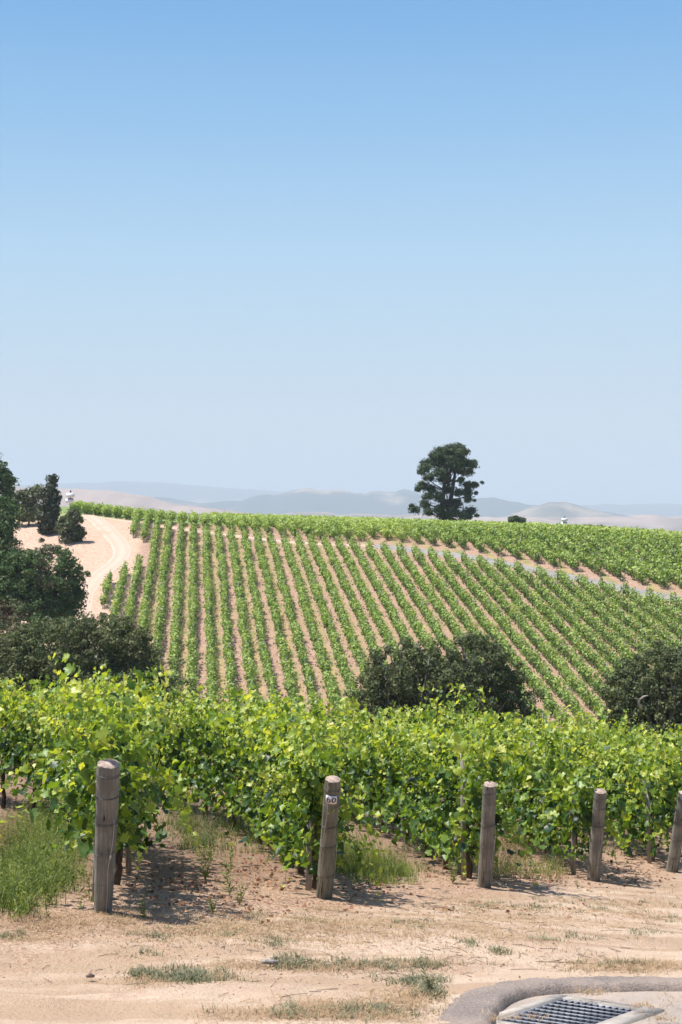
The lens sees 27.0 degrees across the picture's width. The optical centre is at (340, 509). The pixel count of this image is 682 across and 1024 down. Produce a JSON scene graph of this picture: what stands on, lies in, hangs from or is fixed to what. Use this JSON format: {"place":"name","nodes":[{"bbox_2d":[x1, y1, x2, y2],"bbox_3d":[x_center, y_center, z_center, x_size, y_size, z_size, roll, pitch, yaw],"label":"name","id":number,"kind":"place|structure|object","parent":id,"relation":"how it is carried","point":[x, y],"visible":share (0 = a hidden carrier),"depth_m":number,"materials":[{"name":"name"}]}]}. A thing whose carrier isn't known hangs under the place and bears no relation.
{"place":"outdoors","nodes":[
{"label":"outdoors","id":0,"kind":"place"},
{"bbox_2d":[65,514,131,632],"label":"dirt track","id":1,"kind":"structure","parent":0,"point":[120,545],"depth_m":225.63,"materials":[{"name":"beige soil"}]},
{"bbox_2d":[0,486,253,517],"bbox_3d":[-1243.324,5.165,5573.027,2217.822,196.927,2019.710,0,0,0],"label":"hills","id":2,"kind":"structure","parent":0,"point":[115,498],"depth_m":5415.52,"materials":[{"name":"beige soil"}]},
{"bbox_2d":[0,506,681,1023],"bbox_3d":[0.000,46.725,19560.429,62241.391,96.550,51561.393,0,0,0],"label":"ground","id":3,"kind":"structure","parent":0,"point":[24,998],"depth_m":14.37,"materials":[{"name":"soil"}]},
{"bbox_2d":[0,494,23,563],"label":"broadleaf tree","id":4,"kind":"object","parent":3,"relation":"on","point":[10,511],"visible":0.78,"depth_m":195.23,"materials":[{"name":"green plant"}]},
{"bbox_2d":[0,680,54,807],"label":"grapevine","id":5,"kind":"object","parent":3,"relation":"on","point":[11,739],"visible":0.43,"depth_m":23.00,"materials":[{"name":"green plant"}]},
{"bbox_2d":[12,483,43,525],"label":"broadleaf tree","id":6,"kind":"object","parent":3,"relation":"on","point":[27,504],"visible":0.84,"depth_m":256.71,"materials":[{"name":"green plant"}]},
{"bbox_2d":[0,678,88,809],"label":"grapevine","id":7,"kind":"object","parent":3,"relation":"on","point":[30,755],"visible":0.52,"depth_m":22.14,"materials":[{"name":"green plant"}]},
{"bbox_2d":[0,537,90,641],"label":"oak tree","id":8,"kind":"object","parent":3,"relation":"on","point":[32,591],"visible":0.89,"depth_m":165.52,"materials":[{"name":"green plant"}]},
{"bbox_2d":[34,473,62,534],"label":"conifer tree","id":9,"kind":"object","parent":3,"relation":"on","point":[48,514],"visible":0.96,"depth_m":247.41,"materials":[{"name":"green plant"}]},
{"bbox_2d":[6,682,95,823],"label":"grapevine","id":10,"kind":"object","parent":3,"relation":"on","point":[46,767],"visible":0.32,"depth_m":20.68,"materials":[{"name":"green plant"}]},
{"bbox_2d":[0,786,115,920],"bbox_3d":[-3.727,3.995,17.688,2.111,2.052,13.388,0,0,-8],"label":"green grass","id":11,"kind":"structure","parent":3,"relation":"on","point":[28,900],"depth_m":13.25,"materials":[{"name":"green plant"}]},
{"bbox_2d":[54,507,86,543],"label":"leafy shrub","id":12,"kind":"object","parent":3,"relation":"on","point":[70,520],"visible":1,"depth_m":238.88,"materials":[{"name":"green plant"}]},
{"bbox_2d":[0,611,197,727],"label":"oak tree","id":13,"kind":"object","parent":3,"relation":"on","point":[26,654],"visible":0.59,"depth_m":98.04,"materials":[{"name":"green plant"}]},
{"bbox_2d":[0,653,203,870],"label":"grapevine","id":14,"kind":"object","parent":3,"relation":"on","point":[91,734],"visible":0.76,"depth_m":12.12,"materials":[{"name":"green plant"}]},
{"bbox_2d":[94,759,120,913],"bbox_3d":[-1.917,2.740,11.572,0.200,1.501,0.200,5,15,0],"label":"end post","id":15,"kind":"object","parent":3,"relation":"on","point":[107,775],"visible":0.96,"depth_m":11.46,"materials":[{"name":"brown wood"}]},
{"bbox_2d":[62,662,180,859],"bbox_3d":[-2.571,3.022,16.886,1.342,2.487,2.014,0,0,-7],"label":"grapevine","id":16,"kind":"object","parent":3,"relation":"on","point":[168,800],"visible":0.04,"depth_m":16.57,"materials":[{"name":"green plant"}]},
{"bbox_2d":[42,681,206,884],"bbox_3d":[-2.119,2.760,14.011,1.650,2.126,1.953,0,0,0],"label":"grapevine","id":17,"kind":"object","parent":3,"relation":"on","point":[118,863],"visible":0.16,"depth_m":14.03,"materials":[{"name":"green plant"}]},
{"bbox_2d":[59,686,190,868],"bbox_3d":[-2.368,2.948,15.746,1.374,2.200,2.556,0,0,0],"label":"grapevine","id":18,"kind":"object","parent":3,"relation":"on","point":[166,731],"visible":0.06,"depth_m":15.31,"materials":[{"name":"green plant"}]},
{"bbox_2d":[108,512,141,625],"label":"vine row","id":19,"kind":"object","parent":3,"relation":"on","point":[119,590],"visible":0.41,"depth_m":201.13,"materials":[{"name":"green plant"}]},
{"bbox_2d":[120,508,154,639],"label":"vine row","id":20,"kind":"object","parent":3,"relation":"on","point":[131,598],"visible":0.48,"depth_m":205.96,"materials":[{"name":"green plant"}]},
{"bbox_2d":[137,516,161,643],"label":"vine row","id":21,"kind":"object","parent":3,"relation":"on","point":[144,612],"visible":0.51,"depth_m":204.13,"materials":[{"name":"green plant"}]},
{"bbox_2d":[150,518,173,720],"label":"vine row","id":22,"kind":"object","parent":3,"relation":"on","point":[161,605],"visible":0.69,"depth_m":196.89,"materials":[{"name":"green plant"}]},
{"bbox_2d":[120,685,217,804],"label":"grapevine","id":23,"kind":"object","parent":3,"relation":"on","point":[172,755],"visible":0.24,"depth_m":24.56,"materials":[{"name":"green plant"}]},
{"bbox_2d":[163,520,185,734],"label":"vine row","id":24,"kind":"object","parent":3,"relation":"on","point":[176,607],"visible":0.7,"depth_m":187.75,"materials":[{"name":"green plant"}]},
{"bbox_2d":[183,522,203,723],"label":"vine row","id":25,"kind":"object","parent":3,"relation":"on","point":[192,643],"visible":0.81,"depth_m":183.10,"materials":[{"name":"green plant"}]},
{"bbox_2d":[160,703,257,818],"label":"grapevine","id":26,"kind":"object","parent":3,"relation":"on","point":[202,762],"visible":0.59,"depth_m":23.58,"materials":[{"name":"green plant"}]},
{"bbox_2d":[200,523,223,712],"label":"vine row","id":27,"kind":"object","parent":3,"relation":"on","point":[211,666],"visible":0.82,"depth_m":176.57,"materials":[{"name":"green plant"}]},
{"bbox_2d":[153,803,282,856],"bbox_3d":[-1.897,4.889,22.183,2.382,1.270,9.076,0,0,0],"label":"weedy growth","id":28,"kind":"object","parent":3,"relation":"on","point":[189,840],"visible":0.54,"depth_m":21.36,"materials":[{"name":"green plant"}]},
{"bbox_2d":[167,697,275,830],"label":"grapevine","id":29,"kind":"object","parent":3,"relation":"on","point":[224,773],"visible":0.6,"depth_m":22.33,"materials":[{"name":"green plant"}]},
{"bbox_2d":[212,526,240,716],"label":"vine row","id":30,"kind":"object","parent":3,"relation":"on","point":[225,616],"visible":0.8,"depth_m":179.63,"materials":[{"name":"green plant"}]},
{"bbox_2d":[225,526,261,714],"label":"vine row","id":31,"kind":"object","parent":3,"relation":"on","point":[247,657],"visible":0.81,"depth_m":176.98,"materials":[{"name":"green plant"}]},
{"bbox_2d":[200,694,307,843],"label":"grapevine","id":32,"kind":"object","parent":3,"relation":"on","point":[239,788],"visible":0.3,"depth_m":20.92,"materials":[{"name":"green plant"}]},
{"bbox_2d":[240,528,282,700],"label":"vine row","id":33,"kind":"object","parent":3,"relation":"on","point":[263,650],"visible":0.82,"depth_m":177.25,"materials":[{"name":"green plant"}]},
{"bbox_2d":[252,529,305,715],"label":"vine row","id":34,"kind":"object","parent":3,"relation":"on","point":[281,644],"visible":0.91,"depth_m":174.89,"materials":[{"name":"green plant"}]},
{"bbox_2d":[221,710,342,854],"bbox_3d":[-0.879,3.770,19.578,1.435,2.150,2.263,0,0,-11],"label":"grapevine","id":35,"kind":"object","parent":3,"relation":"on","point":[263,766],"visible":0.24,"depth_m":19.54,"materials":[{"name":"green plant"}]},
{"bbox_2d":[0,795,576,884],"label":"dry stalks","id":36,"kind":"object","parent":3,"relation":"on","point":[525,868],"visible":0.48,"depth_m":18.91,"materials":[{"name":"beige plant"}]},
{"bbox_2d":[238,690,345,862],"bbox_3d":[-0.611,3.484,18.161,1.362,2.305,2.302,0,0,0],"label":"grapevine","id":37,"kind":"object","parent":3,"relation":"on","point":[270,722],"visible":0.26,"depth_m":18.09,"materials":[{"name":"green plant"}]},
{"bbox_2d":[264,531,325,722],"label":"vine row","id":38,"kind":"object","parent":3,"relation":"on","point":[303,659],"visible":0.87,"depth_m":173.20,"materials":[{"name":"green plant"}]},
{"bbox_2d":[229,692,361,874],"bbox_3d":[-0.502,3.218,16.779,1.496,2.383,2.184,0,0,0],"label":"grapevine","id":39,"kind":"object","parent":3,"relation":"on","point":[319,718],"visible":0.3,"depth_m":16.70,"materials":[{"name":"green plant"}]},
{"bbox_2d":[239,699,386,900],"bbox_3d":[-0.312,3.075,15.165,1.589,2.226,2.303,0,0,0],"label":"grapevine","id":40,"kind":"object","parent":3,"relation":"on","point":[301,768],"visible":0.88,"depth_m":14.73,"materials":[{"name":"green plant"}]},
{"bbox_2d":[280,532,346,719],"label":"vine row","id":41,"kind":"object","parent":3,"relation":"on","point":[328,678],"visible":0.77,"depth_m":170.32,"materials":[{"name":"green plant"}]},
{"bbox_2d":[316,775,340,899],"bbox_3d":[-0.128,3.358,14.233,0.180,1.504,0.180,4,17,0],"label":"end post","id":42,"kind":"object","parent":3,"relation":"on","point":[327,852],"visible":0.98,"depth_m":14.15,"materials":[{"name":"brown wood"}]},
{"bbox_2d":[292,532,364,712],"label":"vine row","id":43,"kind":"object","parent":3,"relation":"on","point":[339,656],"visible":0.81,"depth_m":176.22,"materials":[{"name":"green plant"}]},
{"bbox_2d":[0,842,681,1023],"bbox_3d":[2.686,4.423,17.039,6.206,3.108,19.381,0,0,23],"label":"dry grass","id":44,"kind":"structure","parent":3,"relation":"on","point":[319,1013],"depth_m":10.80,"materials":[{"name":"beige plant"}]},
{"bbox_2d":[0,885,681,1023],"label":"weeds","id":45,"kind":"object","parent":3,"relation":"on","point":[197,977],"visible":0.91,"depth_m":9.96,"materials":[{"name":"green plant"}]},
{"bbox_2d":[0,816,681,923],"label":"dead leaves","id":46,"kind":"object","parent":3,"relation":"on","point":[182,903],"visible":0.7,"depth_m":15.10,"materials":[{"name":"brown plant"}]},
{"bbox_2d":[307,533,376,713],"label":"vine row","id":47,"kind":"object","parent":3,"relation":"on","point":[348,633],"visible":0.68,"depth_m":181.27,"materials":[{"name":"green plant"}]},
{"bbox_2d":[2,856,681,1022],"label":"soil clods","id":48,"kind":"object","parent":3,"relation":"on","point":[519,976],"visible":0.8,"depth_m":11.01,"materials":[{"name":"brown soil"}]},
{"bbox_2d":[10,851,677,997],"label":"twigs","id":49,"kind":"object","parent":3,"relation":"on","point":[380,923],"visible":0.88,"depth_m":11.98,"materials":[{"name":"brown wood"}]},
{"bbox_2d":[318,535,391,686],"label":"vine row","id":50,"kind":"object","parent":3,"relation":"on","point":[353,603],"visible":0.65,"depth_m":186.11,"materials":[{"name":"green plant"}]},
{"bbox_2d":[317,714,400,821],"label":"grapevine","id":51,"kind":"object","parent":3,"relation":"on","point":[354,770],"visible":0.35,"depth_m":24.62,"materials":[{"name":"green plant"}]},
{"bbox_2d":[335,535,410,673],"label":"vine row","id":52,"kind":"object","parent":3,"relation":"on","point":[375,615],"visible":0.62,"depth_m":186.68,"materials":[{"name":"green plant"}]},
{"bbox_2d":[337,710,418,832],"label":"grapevine","id":53,"kind":"object","parent":3,"relation":"on","point":[380,780],"visible":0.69,"depth_m":23.52,"materials":[{"name":"green plant"}]},
{"bbox_2d":[335,817,426,885],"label":"leafy weeds","id":54,"kind":"object","parent":3,"relation":"on","point":[391,860],"visible":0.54,"depth_m":18.10,"materials":[{"name":"green plant"}]},
{"bbox_2d":[347,535,440,702],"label":"vine row","id":55,"kind":"object","parent":3,"relation":"on","point":[389,607],"visible":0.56,"depth_m":188.10,"materials":[{"name":"green plant"}]},
{"bbox_2d":[368,705,441,844],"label":"grapevine","id":56,"kind":"object","parent":3,"relation":"on","point":[393,788],"visible":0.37,"depth_m":22.17,"materials":[{"name":"green plant"}]},
{"bbox_2d":[365,539,451,663],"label":"vine row","id":57,"kind":"object","parent":3,"relation":"on","point":[408,613],"visible":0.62,"depth_m":185.37,"materials":[{"name":"green plant"}]},
{"bbox_2d":[343,637,483,737],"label":"oak tree","id":58,"kind":"object","parent":3,"relation":"on","point":[403,690],"visible":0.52,"depth_m":90.97,"materials":[{"name":"green plant"}]},
{"bbox_2d":[159,792,668,874],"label":"leafy weeds","id":59,"kind":"object","parent":3,"relation":"on","point":[403,843],"visible":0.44,"depth_m":21.48,"materials":[{"name":"green plant"}]},
{"bbox_2d":[375,711,461,856],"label":"grapevine","id":60,"kind":"object","parent":3,"relation":"on","point":[417,794],"visible":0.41,"depth_m":20.75,"materials":[{"name":"green plant"}]},
{"bbox_2d":[380,541,466,676],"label":"vine row","id":61,"kind":"object","parent":3,"relation":"on","point":[414,596],"visible":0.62,"depth_m":184.27,"materials":[{"name":"green plant"}]},
{"bbox_2d":[389,716,497,869],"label":"grapevine","id":62,"kind":"object","parent":3,"relation":"on","point":[432,781],"visible":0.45,"depth_m":19.39,"materials":[{"name":"green plant"}]},
{"bbox_2d":[407,442,484,520],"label":"pine tree","id":63,"kind":"object","parent":3,"relation":"on","point":[447,460],"visible":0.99,"depth_m":317.30,"materials":[{"name":"green plant"}]},
{"bbox_2d":[334,828,573,885],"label":"green grass","id":64,"kind":"structure","parent":3,"relation":"on","point":[401,873],"depth_m":18.57,"materials":[{"name":"green plant"}]},
{"bbox_2d":[418,679,496,748],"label":"grapevine","id":65,"kind":"object","parent":3,"relation":"on","point":[462,698],"visible":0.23,"depth_m":35.01,"materials":[{"name":"green plant"}]},
{"bbox_2d":[396,541,521,715],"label":"vine row","id":66,"kind":"object","parent":3,"relation":"on","point":[432,598],"visible":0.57,"depth_m":185.89,"materials":[{"name":"green plant"}]},
{"bbox_2d":[401,711,539,886],"bbox_3d":[1.598,3.590,17.811,1.448,2.357,2.394,0,0,-12],"label":"grapevine","id":67,"kind":"object","parent":3,"relation":"on","point":[477,774],"visible":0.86,"depth_m":17.42,"materials":[{"name":"green plant"}]},
{"bbox_2d":[429,631,544,736],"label":"oak tree","id":68,"kind":"object","parent":3,"relation":"on","point":[499,678],"visible":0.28,"depth_m":95.74,"materials":[{"name":"green plant"}]},
{"bbox_2d":[477,781,496,888],"bbox_3d":[1.732,3.926,16.857,0.186,1.516,0.180,1,16,0],"label":"end post","id":69,"kind":"object","parent":3,"relation":"on","point":[487,844],"visible":0.97,"depth_m":16.77,"materials":[{"name":"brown wood"}]},
{"bbox_2d":[411,543,565,758],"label":"vine row","id":70,"kind":"object","parent":3,"relation":"on","point":[447,594],"visible":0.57,"depth_m":183.39,"materials":[{"name":"green plant"}]},
{"bbox_2d":[417,519,561,565],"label":"vine row","id":71,"kind":"object","parent":3,"relation":"on","point":[545,551],"visible":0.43,"depth_m":214.69,"materials":[{"name":"green plant"}]},
{"bbox_2d":[427,546,576,734],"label":"vine row","id":72,"kind":"object","parent":3,"relation":"on","point":[460,592],"visible":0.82,"depth_m":166.16,"materials":[{"name":"green plant"}]},
{"bbox_2d":[472,711,536,835],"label":"grapevine","id":73,"kind":"object","parent":3,"relation":"on","point":[501,740],"visible":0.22,"depth_m":24.15,"materials":[{"name":"green plant"}]},
{"bbox_2d":[430,518,580,571],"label":"vine row","id":74,"kind":"object","parent":3,"relation":"on","point":[569,558],"visible":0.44,"depth_m":212.87,"materials":[{"name":"green plant"}]},
{"bbox_2d":[440,547,597,731],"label":"vine row","id":75,"kind":"object","parent":3,"relation":"on","point":[566,695],"visible":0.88,"depth_m":162.62,"materials":[{"name":"green plant"}]},
{"bbox_2d":[449,520,601,575],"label":"vine row","id":76,"kind":"object","parent":3,"relation":"on","point":[594,563],"visible":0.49,"depth_m":210.95,"materials":[{"name":"green plant"}]},
{"bbox_2d":[491,724,560,845],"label":"grapevine","id":77,"kind":"object","parent":3,"relation":"on","point":[519,762],"visible":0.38,"depth_m":22.79,"materials":[{"name":"green plant"}]},
{"bbox_2d":[460,551,605,722],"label":"vine row","id":78,"kind":"object","parent":3,"relation":"on","point":[548,651],"visible":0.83,"depth_m":163.00,"materials":[{"name":"green plant"}]},
{"bbox_2d":[453,519,624,580],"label":"vine row","id":79,"kind":"object","parent":3,"relation":"on","point":[610,565],"visible":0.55,"depth_m":208.41,"materials":[{"name":"green plant"}]},
{"bbox_2d":[496,715,592,860],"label":"grapevine","id":80,"kind":"object","parent":3,"relation":"on","point":[537,839],"visible":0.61,"depth_m":21.50,"materials":[{"name":"green plant"}]},
{"bbox_2d":[474,553,614,703],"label":"vine row","id":81,"kind":"object","parent":3,"relation":"on","point":[576,662],"visible":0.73,"depth_m":167.94,"materials":[{"name":"green plant"}]},
{"bbox_2d":[464,519,646,584],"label":"vine row","id":82,"kind":"object","parent":3,"relation":"on","point":[598,544],"visible":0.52,"depth_m":205.92,"materials":[{"name":"green plant"}]},
{"bbox_2d":[438,976,681,1023],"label":"asphalt kerb","id":83,"kind":"structure","parent":3,"relation":"on","point":[497,998],"depth_m":9.20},
{"bbox_2d":[472,520,672,588],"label":"vine row","id":84,"kind":"object","parent":3,"relation":"on","point":[649,573],"visible":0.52,"depth_m":202.75,"materials":[{"name":"green plant"}]},
{"bbox_2d":[493,556,655,718],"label":"vine row","id":85,"kind":"object","parent":3,"relation":"on","point":[554,618],"visible":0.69,"depth_m":171.21,"materials":[{"name":"green plant"}]},
{"bbox_2d":[519,728,635,869],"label":"grapevine","id":86,"kind":"object","parent":3,"relation":"on","point":[582,796],"visible":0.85,"depth_m":19.77,"materials":[{"name":"green plant"}]},
{"bbox_2d":[513,559,641,680],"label":"vine row","id":87,"kind":"object","parent":3,"relation":"on","point":[583,630],"visible":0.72,"depth_m":172.11,"materials":[{"name":"green plant"}]},
{"bbox_2d":[474,520,681,588],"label":"vine row","id":88,"kind":"object","parent":3,"relation":"on","point":[662,566],"visible":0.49,"depth_m":202.80,"materials":[{"name":"green plant"}]},
{"bbox_2d":[556,718,633,832],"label":"grapevine","id":89,"kind":"object","parent":3,"relation":"on","point":[602,736],"visible":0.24,"depth_m":25.07,"materials":[{"name":"green plant"}]},
{"bbox_2d":[587,789,606,881],"bbox_3d":[3.439,4.447,19.129,0.186,1.482,0.195,1,15,0],"label":"end post","id":90,"kind":"object","parent":3,"relation":"on","point":[596,837],"visible":0.96,"depth_m":19.04,"materials":[{"name":"grey wood"}]},
{"bbox_2d":[532,564,671,697],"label":"vine row","id":91,"kind":"object","parent":3,"relation":"on","point":[544,575],"visible":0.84,"depth_m":172.46,"materials":[{"name":"green plant"}]},
{"bbox_2d":[553,567,667,667],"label":"vine row","id":92,"kind":"object","parent":3,"relation":"on","point":[602,613],"visible":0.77,"depth_m":173.62,"materials":[{"name":"green plant"}]},
{"bbox_2d":[573,731,666,849],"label":"grapevine","id":93,"kind":"object","parent":3,"relation":"on","point":[616,812],"visible":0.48,"depth_m":23.53,"materials":[{"name":"green plant"}]},
{"bbox_2d":[572,572,672,659],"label":"vine row","id":94,"kind":"object","parent":3,"relation":"on","point":[591,589],"visible":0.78,"depth_m":173.97,"materials":[{"name":"green plant"}]},
{"bbox_2d":[597,574,681,648],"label":"vine row","id":95,"kind":"object","parent":3,"relation":"on","point":[664,633],"visible":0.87,"depth_m":172.07,"materials":[{"name":"green plant"}]},
{"bbox_2d":[599,639,681,751],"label":"oak tree","id":96,"kind":"object","parent":3,"relation":"on","point":[648,699],"visible":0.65,"depth_m":90.70,"materials":[{"name":"green plant"}]},
{"bbox_2d":[601,726,681,861],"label":"grapevine","id":97,"kind":"object","parent":3,"relation":"on","point":[664,812],"visible":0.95,"depth_m":21.93,"materials":[{"name":"green plant"}]},
{"bbox_2d":[619,578,681,640],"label":"vine row","id":98,"kind":"object","parent":3,"relation":"on","point":[676,628],"visible":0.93,"depth_m":173.88,"materials":[{"name":"green plant"}]},
{"bbox_2d":[666,790,681,872],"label":"end post","id":99,"kind":"object","parent":3,"relation":"on","point":[674,857],"visible":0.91,"depth_m":21.15,"materials":[{"name":"grey wood"}]},
{"bbox_2d":[0,0,681,505],"label":"sky","id":100,"kind":"structure","parent":0,"point":[272,245],"materials":[{"name":"blue"}]},
{"bbox_2d":[14,481,681,516],"bbox_3d":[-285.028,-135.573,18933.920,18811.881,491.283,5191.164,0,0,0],"label":"hills","id":101,"kind":"structure","parent":0,"point":[195,493],"depth_m":18125.83,"materials":[{"name":"grey"}]},
{"bbox_2d":[153,488,628,517],"bbox_3d":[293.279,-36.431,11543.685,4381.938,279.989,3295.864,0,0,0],"label":"hills","id":102,"kind":"structure","parent":0,"point":[340,502],"depth_m":10778.83,"materials":[{"name":"grey"}]},
{"bbox_2d":[278,512,681,531],"bbox_3d":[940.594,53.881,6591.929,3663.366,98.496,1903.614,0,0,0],"label":"hills","id":103,"kind":"structure","parent":0,"point":[649,522],"depth_m":6260.39,"materials":[{"name":"beige soil"}]},
{"bbox_2d":[373,544,681,602],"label":"road","id":104,"kind":"structure","parent":0,"point":[526,567],"depth_m":203.78,"materials":[{"name":"brown soil"}]},
{"bbox_2d":[506,502,627,516],"bbox_3d":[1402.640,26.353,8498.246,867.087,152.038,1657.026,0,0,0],"label":"hills","id":105,"kind":"structure","parent":0,"point":[557,509],"depth_m":8250.33,"materials":[{"name":"grey"}]},
{"bbox_2d":[504,991,681,1023],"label":"pavement","id":106,"kind":"structure","parent":0,"point":[674,1009],"depth_m":9.03,"materials":[{"name":"concrete"}]},
{"bbox_2d":[496,994,664,1023],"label":"storm drain","id":107,"kind":"object","parent":106,"relation":"in","point":[562,1009],"visible":0.96,"depth_m":8.66,"materials":[{"name":"metal"}]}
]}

